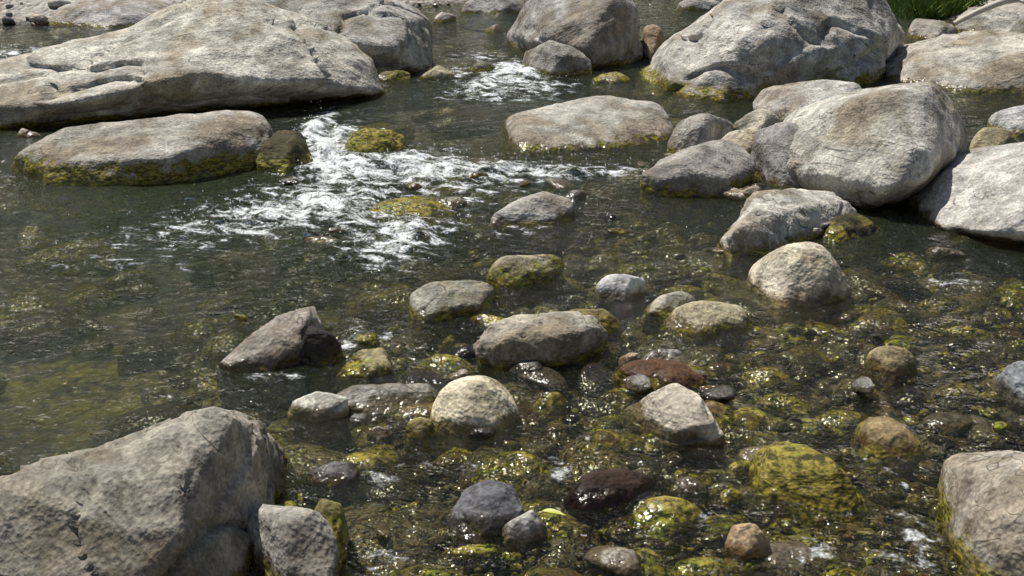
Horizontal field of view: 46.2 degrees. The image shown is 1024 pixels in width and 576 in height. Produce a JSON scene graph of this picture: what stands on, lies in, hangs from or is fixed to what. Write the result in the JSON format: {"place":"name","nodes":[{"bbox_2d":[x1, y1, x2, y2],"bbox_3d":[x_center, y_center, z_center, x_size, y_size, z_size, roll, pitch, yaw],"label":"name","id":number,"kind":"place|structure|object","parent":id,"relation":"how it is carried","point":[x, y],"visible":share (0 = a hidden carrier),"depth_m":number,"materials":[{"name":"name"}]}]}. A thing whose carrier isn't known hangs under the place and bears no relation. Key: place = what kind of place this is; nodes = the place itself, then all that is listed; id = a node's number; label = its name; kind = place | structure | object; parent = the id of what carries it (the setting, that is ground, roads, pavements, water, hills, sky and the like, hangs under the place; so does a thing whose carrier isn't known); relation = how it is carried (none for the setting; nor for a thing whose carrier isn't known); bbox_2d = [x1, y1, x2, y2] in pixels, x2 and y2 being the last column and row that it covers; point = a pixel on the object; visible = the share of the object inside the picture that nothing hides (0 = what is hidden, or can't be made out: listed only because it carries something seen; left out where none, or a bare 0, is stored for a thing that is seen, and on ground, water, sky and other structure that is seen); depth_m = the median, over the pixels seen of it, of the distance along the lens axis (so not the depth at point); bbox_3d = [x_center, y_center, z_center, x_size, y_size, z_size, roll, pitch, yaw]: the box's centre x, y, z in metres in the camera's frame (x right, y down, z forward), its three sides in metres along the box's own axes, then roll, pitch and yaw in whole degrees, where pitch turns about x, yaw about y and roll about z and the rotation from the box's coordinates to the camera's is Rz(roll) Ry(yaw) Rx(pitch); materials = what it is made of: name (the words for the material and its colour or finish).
{"place":"outdoors","nodes":[
{"label":"outdoors","id":0,"kind":"place"},
{"bbox_2d":[0,0,1023,575],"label":"creek water","id":1,"kind":"structure","parent":0,"point":[326,144],"depth_m":6.53,"materials":[{"name":"liquid"}]},
{"bbox_2d":[107,44,653,260],"bbox_3d":[-0.165,-1.512,10.273,3.570,0.177,7.774,3,20,8],"label":"water spray","id":2,"kind":"object","parent":1,"relation":"on","point":[351,196],"visible":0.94,"depth_m":8.31,"materials":[{"name":"white liquid"}]},
{"bbox_2d":[542,508,565,515],"bbox_3d":[0.146,0.780,4.165,0.090,0.014,0.024,10,22,26],"label":"fallen leaf","id":3,"kind":"object","parent":1,"relation":"on","point":[549,510],"visible":1,"depth_m":4.17,"materials":[{"name":"yellow plant"}]},
{"bbox_2d":[0,0,1023,575],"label":"riverbed","id":4,"kind":"structure","parent":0,"point":[58,382],"depth_m":7.88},
{"bbox_2d":[16,128,42,152],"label":"river cobble","id":5,"kind":"object","parent":4,"relation":"on","point":[25,134],"visible":0.35,"depth_m":9.85,"materials":[{"name":"stone"}]},
{"bbox_2d":[47,0,173,38],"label":"river rock","id":6,"kind":"object","parent":4,"relation":"on","point":[109,14],"visible":0.53,"depth_m":16.17,"materials":[{"name":"stone"}]},
{"bbox_2d":[0,406,300,575],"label":"granite boulder","id":7,"kind":"object","parent":4,"relation":"on","point":[187,493],"visible":0.91,"depth_m":3.77,"materials":[{"name":"stone"}]},
{"bbox_2d":[0,0,389,142],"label":"granite boulder","id":8,"kind":"object","parent":4,"relation":"on","point":[193,56],"visible":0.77,"depth_m":10.65,"materials":[{"name":"stone"}]},
{"bbox_2d":[214,306,320,415],"bbox_3d":[-1.131,0.312,5.639,0.466,0.425,0.568,0,20,0],"label":"river rock","id":9,"kind":"object","parent":4,"relation":"on","point":[273,344],"visible":0.8,"depth_m":5.44,"materials":[{"name":"stone"}]},
{"bbox_2d":[287,391,349,450],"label":"river cobble","id":10,"kind":"object","parent":4,"relation":"on","point":[316,408],"visible":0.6,"depth_m":4.96,"materials":[{"name":"stone"}]},
{"bbox_2d":[299,326,344,393],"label":"river rock","id":11,"kind":"object","parent":4,"relation":"on","point":[319,348],"visible":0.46,"depth_m":5.46,"materials":[{"name":"stone"}]},
{"bbox_2d":[301,461,366,509],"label":"river rock","id":12,"kind":"object","parent":4,"relation":"on","point":[338,474],"visible":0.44,"depth_m":4.45,"materials":[{"name":"stone"}]},
{"bbox_2d":[261,0,435,89],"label":"granite boulder","id":13,"kind":"object","parent":4,"relation":"on","point":[396,34],"visible":0.33,"depth_m":12.57,"materials":[{"name":"stone"}]},
{"bbox_2d":[336,347,399,392],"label":"mossy rock","id":14,"kind":"object","parent":4,"relation":"on","point":[371,364],"visible":0.42,"depth_m":5.38,"materials":[{"name":"stone"}]},
{"bbox_2d":[347,412,388,452],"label":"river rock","id":15,"kind":"object","parent":4,"relation":"on","point":[357,420],"visible":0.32,"depth_m":4.92,"materials":[{"name":"stone"}]},
{"bbox_2d":[366,426,392,444],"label":"river cobble","id":16,"kind":"object","parent":4,"relation":"on","point":[380,434],"visible":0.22,"depth_m":4.78,"materials":[{"name":"stone"}]},
{"bbox_2d":[337,383,437,418],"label":"slab rock","id":17,"kind":"object","parent":4,"relation":"on","point":[387,399],"visible":0.21,"depth_m":5.07,"materials":[{"name":"stone"}]},
{"bbox_2d":[404,417,439,467],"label":"river cobble","id":18,"kind":"object","parent":4,"relation":"on","point":[421,430],"visible":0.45,"depth_m":4.79,"materials":[{"name":"stone"}]},
{"bbox_2d":[420,65,454,100],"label":"mossy rock","id":19,"kind":"object","parent":4,"relation":"on","point":[436,73],"visible":0.84,"depth_m":12.36,"materials":[{"name":"stone"}]},
{"bbox_2d":[415,354,478,375],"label":"mossy rock","id":20,"kind":"object","parent":4,"relation":"on","point":[442,359],"visible":0.19,"depth_m":5.51,"materials":[{"name":"stone"}]},
{"bbox_2d":[407,280,499,350],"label":"river rock","id":21,"kind":"object","parent":4,"relation":"on","point":[430,304],"visible":0.51,"depth_m":6.06,"materials":[{"name":"stone"}]},
{"bbox_2d":[447,480,524,559],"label":"dark rock","id":22,"kind":"object","parent":4,"relation":"on","point":[484,509],"visible":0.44,"depth_m":4.15,"materials":[{"name":"stone"}]},
{"bbox_2d":[458,0,524,29],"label":"river rock","id":23,"kind":"object","parent":4,"relation":"on","point":[486,7],"visible":0.7,"depth_m":17.34,"materials":[{"name":"stone"}]},
{"bbox_2d":[0,26,994,575],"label":"channel cobbles","id":24,"kind":"object","parent":4,"relation":"on","point":[364,562],"visible":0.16,"depth_m":7.16,"materials":[{"name":"grey stone"}]},
{"bbox_2d":[10,110,272,217],"bbox_3d":[-2.748,-1.042,9.142,1.962,0.605,1.584,-13,24,-32],"label":"flat boulder","id":25,"kind":"object","parent":24,"relation":"on","point":[154,153],"visible":0.83,"depth_m":8.59,"materials":[{"name":"stone"}]},
{"bbox_2d":[255,130,317,208],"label":"mossy rock","id":26,"kind":"object","parent":24,"relation":"on","point":[281,153],"visible":0.82,"depth_m":8.78,"materials":[{"name":"stone"}]},
{"bbox_2d":[245,504,343,575],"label":"river rock","id":27,"kind":"object","parent":24,"relation":"on","point":[291,541],"visible":0.84,"depth_m":3.84,"materials":[{"name":"stone"}]},
{"bbox_2d":[315,498,349,575],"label":"mossy rock","id":28,"kind":"object","parent":24,"relation":"on","point":[331,513],"visible":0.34,"depth_m":3.97,"materials":[{"name":"stone"}]},
{"bbox_2d":[344,128,412,182],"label":"mossy rock","id":29,"kind":"object","parent":24,"relation":"on","point":[377,141],"visible":0.64,"depth_m":9.32,"materials":[{"name":"stone"}]},
{"bbox_2d":[376,66,411,102],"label":"mossy rock","id":30,"kind":"object","parent":24,"relation":"on","point":[389,75],"visible":0.5,"depth_m":12.27,"materials":[{"name":"stone"}]},
{"bbox_2d":[432,12,456,39],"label":"river cobble","id":31,"kind":"object","parent":24,"relation":"on","point":[444,18],"visible":0.85,"depth_m":16.45,"materials":[{"name":"stone"}]},
{"bbox_2d":[430,375,521,453],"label":"river cobble","id":32,"kind":"object","parent":24,"relation":"on","point":[461,406],"visible":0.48,"depth_m":4.87,"materials":[{"name":"stone"}]},
{"bbox_2d":[467,61,497,90],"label":"river rock","id":33,"kind":"object","parent":24,"relation":"on","point":[481,66],"visible":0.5,"depth_m":12.73,"materials":[{"name":"stone"}]},
{"bbox_2d":[484,24,503,50],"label":"river cobble","id":34,"kind":"object","parent":24,"relation":"on","point":[496,30],"visible":0.83,"depth_m":15.51,"materials":[{"name":"stone"}]},
{"bbox_2d":[531,392,570,421],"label":"mossy rock","id":35,"kind":"object","parent":24,"relation":"on","point":[549,400],"visible":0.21,"depth_m":5.10,"materials":[{"name":"stone"}]},
{"bbox_2d":[563,469,668,528],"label":"wet rock","id":36,"kind":"object","parent":24,"relation":"on","point":[600,490],"visible":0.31,"depth_m":4.31,"materials":[{"name":"stone"}]},
{"bbox_2d":[640,24,664,67],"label":"river rock","id":37,"kind":"object","parent":24,"relation":"on","point":[652,40],"visible":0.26,"depth_m":13.60,"materials":[{"name":"stone"}]},
{"bbox_2d":[666,113,733,152],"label":"river rock","id":38,"kind":"object","parent":24,"relation":"on","point":[696,129],"visible":0.27,"depth_m":9.28,"materials":[{"name":"stone"}]},
{"bbox_2d":[637,149,766,203],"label":"rock rubble","id":39,"kind":"object","parent":24,"relation":"on","point":[732,194],"visible":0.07,"depth_m":8.12,"materials":[{"name":"grey stone"}]},
{"bbox_2d":[753,79,861,121],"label":"river rock","id":40,"kind":"object","parent":24,"relation":"on","point":[781,102],"visible":0.18,"depth_m":10.36,"materials":[{"name":"stone"}]},
{"bbox_2d":[987,105,1023,141],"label":"river rock","id":41,"kind":"object","parent":24,"relation":"on","point":[1011,119],"visible":0.36,"depth_m":9.96,"materials":[{"name":"stone"}]},
{"bbox_2d":[0,0,1022,26],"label":"gravel bank stones","id":42,"kind":"object","parent":4,"relation":"on","point":[35,19],"visible":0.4,"depth_m":16.21,"materials":[{"name":"grey stone"}]},
{"bbox_2d":[471,451,553,493],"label":"mossy rock","id":43,"kind":"object","parent":4,"relation":"on","point":[525,458],"visible":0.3,"depth_m":4.58,"materials":[{"name":"stone"}]},
{"bbox_2d":[499,510,547,564],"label":"river rock","id":44,"kind":"object","parent":4,"relation":"on","point":[529,528],"visible":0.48,"depth_m":4.07,"materials":[{"name":"stone"}]},
{"bbox_2d":[486,254,563,317],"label":"mossy rock","id":45,"kind":"object","parent":4,"relation":"on","point":[514,272],"visible":0.62,"depth_m":6.49,"materials":[{"name":"stone"}]},
{"bbox_2d":[489,191,577,257],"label":"river rock","id":46,"kind":"object","parent":4,"relation":"on","point":[545,208],"visible":0.81,"depth_m":7.54,"materials":[{"name":"stone"}]},
{"bbox_2d":[473,311,607,385],"bbox_3d":[0.142,0.310,5.643,0.670,0.428,0.446,-4,20,-10],"label":"slab rock","id":47,"kind":"object","parent":4,"relation":"on","point":[556,340],"visible":0.45,"depth_m":5.46,"materials":[{"name":"stone"}]},
{"bbox_2d":[522,40,591,97],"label":"river rock","id":48,"kind":"object","parent":4,"relation":"on","point":[555,60],"visible":0.84,"depth_m":12.59,"materials":[{"name":"stone"}]},
{"bbox_2d":[507,0,642,81],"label":"granite boulder","id":49,"kind":"object","parent":4,"relation":"on","point":[600,34],"visible":0.63,"depth_m":13.13,"materials":[{"name":"stone"}]},
{"bbox_2d":[141,222,1023,575],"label":"riverbed pebbles","id":50,"kind":"object","parent":4,"relation":"on","point":[671,462],"visible":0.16,"depth_m":5.02,"materials":[{"name":"stone"}]},
{"bbox_2d":[496,95,673,181],"bbox_3d":[0.619,-1.383,10.241,1.518,0.454,2.063,0,20,0],"label":"flat boulder","id":51,"kind":"object","parent":4,"relation":"on","point":[608,123],"visible":0.89,"depth_m":9.61,"materials":[{"name":"stone"}]},
{"bbox_2d":[569,308,621,341],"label":"river rock","id":52,"kind":"object","parent":4,"relation":"on","point":[609,322],"visible":0.16,"depth_m":5.87,"materials":[{"name":"stone"}]},
{"bbox_2d":[189,172,1023,575],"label":"riverbed cobbles","id":53,"kind":"object","parent":4,"relation":"on","point":[599,554],"visible":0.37,"depth_m":5.31,"materials":[{"name":"stone"}]},
{"bbox_2d":[365,196,460,258],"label":"mossy rock","id":54,"kind":"object","parent":53,"relation":"on","point":[419,206],"visible":0.81,"depth_m":7.72,"materials":[{"name":"stone"}]},
{"bbox_2d":[590,72,631,99],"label":"river rock","id":55,"kind":"object","parent":4,"relation":"on","point":[608,79],"visible":0.6,"depth_m":12.19,"materials":[{"name":"stone"}]},
{"bbox_2d":[592,274,645,317],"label":"river cobble","id":56,"kind":"object","parent":4,"relation":"on","point":[615,290],"visible":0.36,"depth_m":6.26,"materials":[{"name":"stone"}]},
{"bbox_2d":[582,546,667,575],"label":"mossy rock","id":57,"kind":"object","parent":4,"relation":"on","point":[652,558],"visible":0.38,"depth_m":4.00,"materials":[{"name":"stone"}]},
{"bbox_2d":[618,352,639,364],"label":"river cobble","id":58,"kind":"object","parent":4,"relation":"on","point":[629,357],"visible":0.14,"depth_m":5.51,"materials":[{"name":"stone"}]},
{"bbox_2d":[612,359,705,397],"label":"wet rock","id":59,"kind":"object","parent":4,"relation":"on","point":[659,373],"visible":0.24,"depth_m":5.26,"materials":[{"name":"stone"}]},
{"bbox_2d":[641,348,689,361],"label":"river rock","id":60,"kind":"object","parent":4,"relation":"on","point":[669,354],"visible":0.16,"depth_m":5.51,"materials":[{"name":"stone"}]},
{"bbox_2d":[628,496,705,557],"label":"mossy rock","id":61,"kind":"object","parent":4,"relation":"on","point":[660,513],"visible":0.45,"depth_m":4.19,"materials":[{"name":"stone"}]},
{"bbox_2d":[642,291,695,335],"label":"river rock","id":62,"kind":"object","parent":4,"relation":"on","point":[664,306],"visible":0.31,"depth_m":6.07,"materials":[{"name":"stone"}]},
{"bbox_2d":[623,383,725,462],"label":"river rock","id":63,"kind":"object","parent":4,"relation":"on","point":[679,416],"visible":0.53,"depth_m":4.78,"materials":[{"name":"stone"}]},
{"bbox_2d":[636,139,755,226],"bbox_3d":[1.341,-0.764,8.489,0.611,0.512,1.026,13,24,31],"label":"river rock","id":64,"kind":"object","parent":4,"relation":"on","point":[709,170],"visible":0.81,"depth_m":8.17,"materials":[{"name":"stone"}]},
{"bbox_2d":[674,0,720,25],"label":"river rock","id":65,"kind":"object","parent":4,"relation":"on","point":[701,6],"visible":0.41,"depth_m":17.66,"materials":[{"name":"stone"}]},
{"bbox_2d":[670,556,739,575],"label":"mossy rock","id":66,"kind":"object","parent":4,"relation":"on","point":[704,563],"visible":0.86,"depth_m":3.94,"materials":[{"name":"stone"}]},
{"bbox_2d":[659,300,752,353],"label":"river cobble","id":67,"kind":"object","parent":4,"relation":"on","point":[698,320],"visible":0.51,"depth_m":5.87,"materials":[{"name":"stone"}]},
{"bbox_2d":[721,127,758,154],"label":"river rock","id":68,"kind":"object","parent":4,"relation":"on","point":[743,138],"visible":0.06,"depth_m":9.19,"materials":[{"name":"stone"}]},
{"bbox_2d":[721,523,772,564],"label":"river cobble","id":69,"kind":"object","parent":4,"relation":"on","point":[745,543],"visible":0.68,"depth_m":3.98,"materials":[{"name":"stone"}]},
{"bbox_2d":[736,185,761,220],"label":"river rock","id":70,"kind":"object","parent":4,"relation":"on","point":[748,192],"visible":0.14,"depth_m":8.06,"materials":[{"name":"stone"}]},
{"bbox_2d":[733,109,780,130],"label":"river rock","id":71,"kind":"object","parent":4,"relation":"on","point":[759,119],"visible":0.13,"depth_m":9.76,"materials":[{"name":"stone"}]},
{"bbox_2d":[734,367,794,394],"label":"mossy rock","id":72,"kind":"object","parent":4,"relation":"on","point":[776,375],"visible":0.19,"depth_m":5.44,"materials":[{"name":"stone"}]},
{"bbox_2d":[635,0,905,123],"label":"granite boulder","id":73,"kind":"object","parent":4,"relation":"on","point":[724,52],"visible":0.71,"depth_m":11.65,"materials":[{"name":"stone"}]},
{"bbox_2d":[751,122,799,190],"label":"river rock","id":74,"kind":"object","parent":4,"relation":"on","point":[770,149],"visible":0.41,"depth_m":8.48,"materials":[{"name":"stone"}]},
{"bbox_2d":[715,188,856,279],"bbox_3d":[1.638,-0.368,7.473,1.433,0.467,0.617,-18,26,-40],"label":"slab rock","id":75,"kind":"object","parent":4,"relation":"on","point":[766,222],"visible":0.51,"depth_m":7.14,"materials":[{"name":"stone"}]},
{"bbox_2d":[744,242,851,335],"bbox_3d":[1.542,-0.010,6.393,0.559,0.501,0.636,0,20,0],"label":"river cobble","id":76,"kind":"object","parent":4,"relation":"on","point":[804,275],"visible":0.58,"depth_m":6.21,"materials":[{"name":"stone"}]},
{"bbox_2d":[745,441,858,527],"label":"mossy rock","id":77,"kind":"object","parent":4,"relation":"on","point":[806,477],"visible":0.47,"depth_m":4.33,"materials":[{"name":"stone"}]},
{"bbox_2d":[816,212,882,269],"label":"mossy rock","id":78,"kind":"object","parent":4,"relation":"on","point":[849,227],"visible":0.52,"depth_m":7.30,"materials":[{"name":"stone"}]},
{"bbox_2d":[783,81,967,220],"bbox_3d":[2.371,-0.994,8.428,1.463,0.992,1.640,11,23,27],"label":"granite boulder","id":79,"kind":"object","parent":4,"relation":"on","point":[874,148],"visible":0.66,"depth_m":7.82,"materials":[{"name":"stone"}]},
{"bbox_2d":[849,416,925,481],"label":"wet rock","id":80,"kind":"object","parent":4,"relation":"on","point":[884,437],"visible":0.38,"depth_m":4.67,"materials":[{"name":"stone"}]},
{"bbox_2d":[861,346,917,394],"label":"river cobble","id":81,"kind":"object","parent":4,"relation":"on","point":[891,363],"visible":0.41,"depth_m":5.38,"materials":[{"name":"stone"}]},
{"bbox_2d":[904,18,957,43],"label":"river rock","id":82,"kind":"object","parent":4,"relation":"on","point":[921,29],"visible":0.34,"depth_m":14.97,"materials":[{"name":"stone"}]},
{"bbox_2d":[887,0,992,20],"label":"grass","id":83,"kind":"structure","parent":4,"relation":"on","point":[909,10],"depth_m":16.82,"materials":[{"name":"green plant"}]},
{"bbox_2d":[880,30,1023,111],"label":"flat boulder","id":84,"kind":"object","parent":4,"relation":"on","point":[977,62],"visible":0.66,"depth_m":12.02,"materials":[{"name":"stone"}]},
{"bbox_2d":[901,142,1023,267],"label":"granite boulder","id":85,"kind":"object","parent":4,"relation":"on","point":[978,193],"visible":0.77,"depth_m":7.44,"materials":[{"name":"stone"}]},
{"bbox_2d":[935,450,1023,575],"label":"granite boulder","id":86,"kind":"object","parent":4,"relation":"on","point":[980,495],"visible":0.88,"depth_m":3.94,"materials":[{"name":"stone"}]},
{"bbox_2d":[955,7,1018,32],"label":"river rock","id":87,"kind":"object","parent":4,"relation":"on","point":[997,19],"visible":0.31,"depth_m":15.42,"materials":[{"name":"stone"}]},
{"bbox_2d":[952,0,1023,25],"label":"dead branch","id":88,"kind":"object","parent":4,"relation":"on","point":[989,6],"visible":1,"depth_m":13.97,"materials":[{"name":"grey wood"}]},
{"bbox_2d":[969,127,1018,149],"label":"river rock","id":89,"kind":"object","parent":4,"relation":"on","point":[989,136],"visible":0.11,"depth_m":9.05,"materials":[{"name":"stone"}]},
{"bbox_2d":[994,361,1023,414],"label":"river rock","id":90,"kind":"object","parent":4,"relation":"on","point":[1009,385],"visible":0.38,"depth_m":5.13,"materials":[{"name":"stone"}]},
{"bbox_2d":[1009,14,1023,32],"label":"river rock","id":91,"kind":"object","parent":4,"relation":"on","point":[1017,26],"visible":0.26,"depth_m":14.81,"materials":[{"name":"stone"}]}
]}

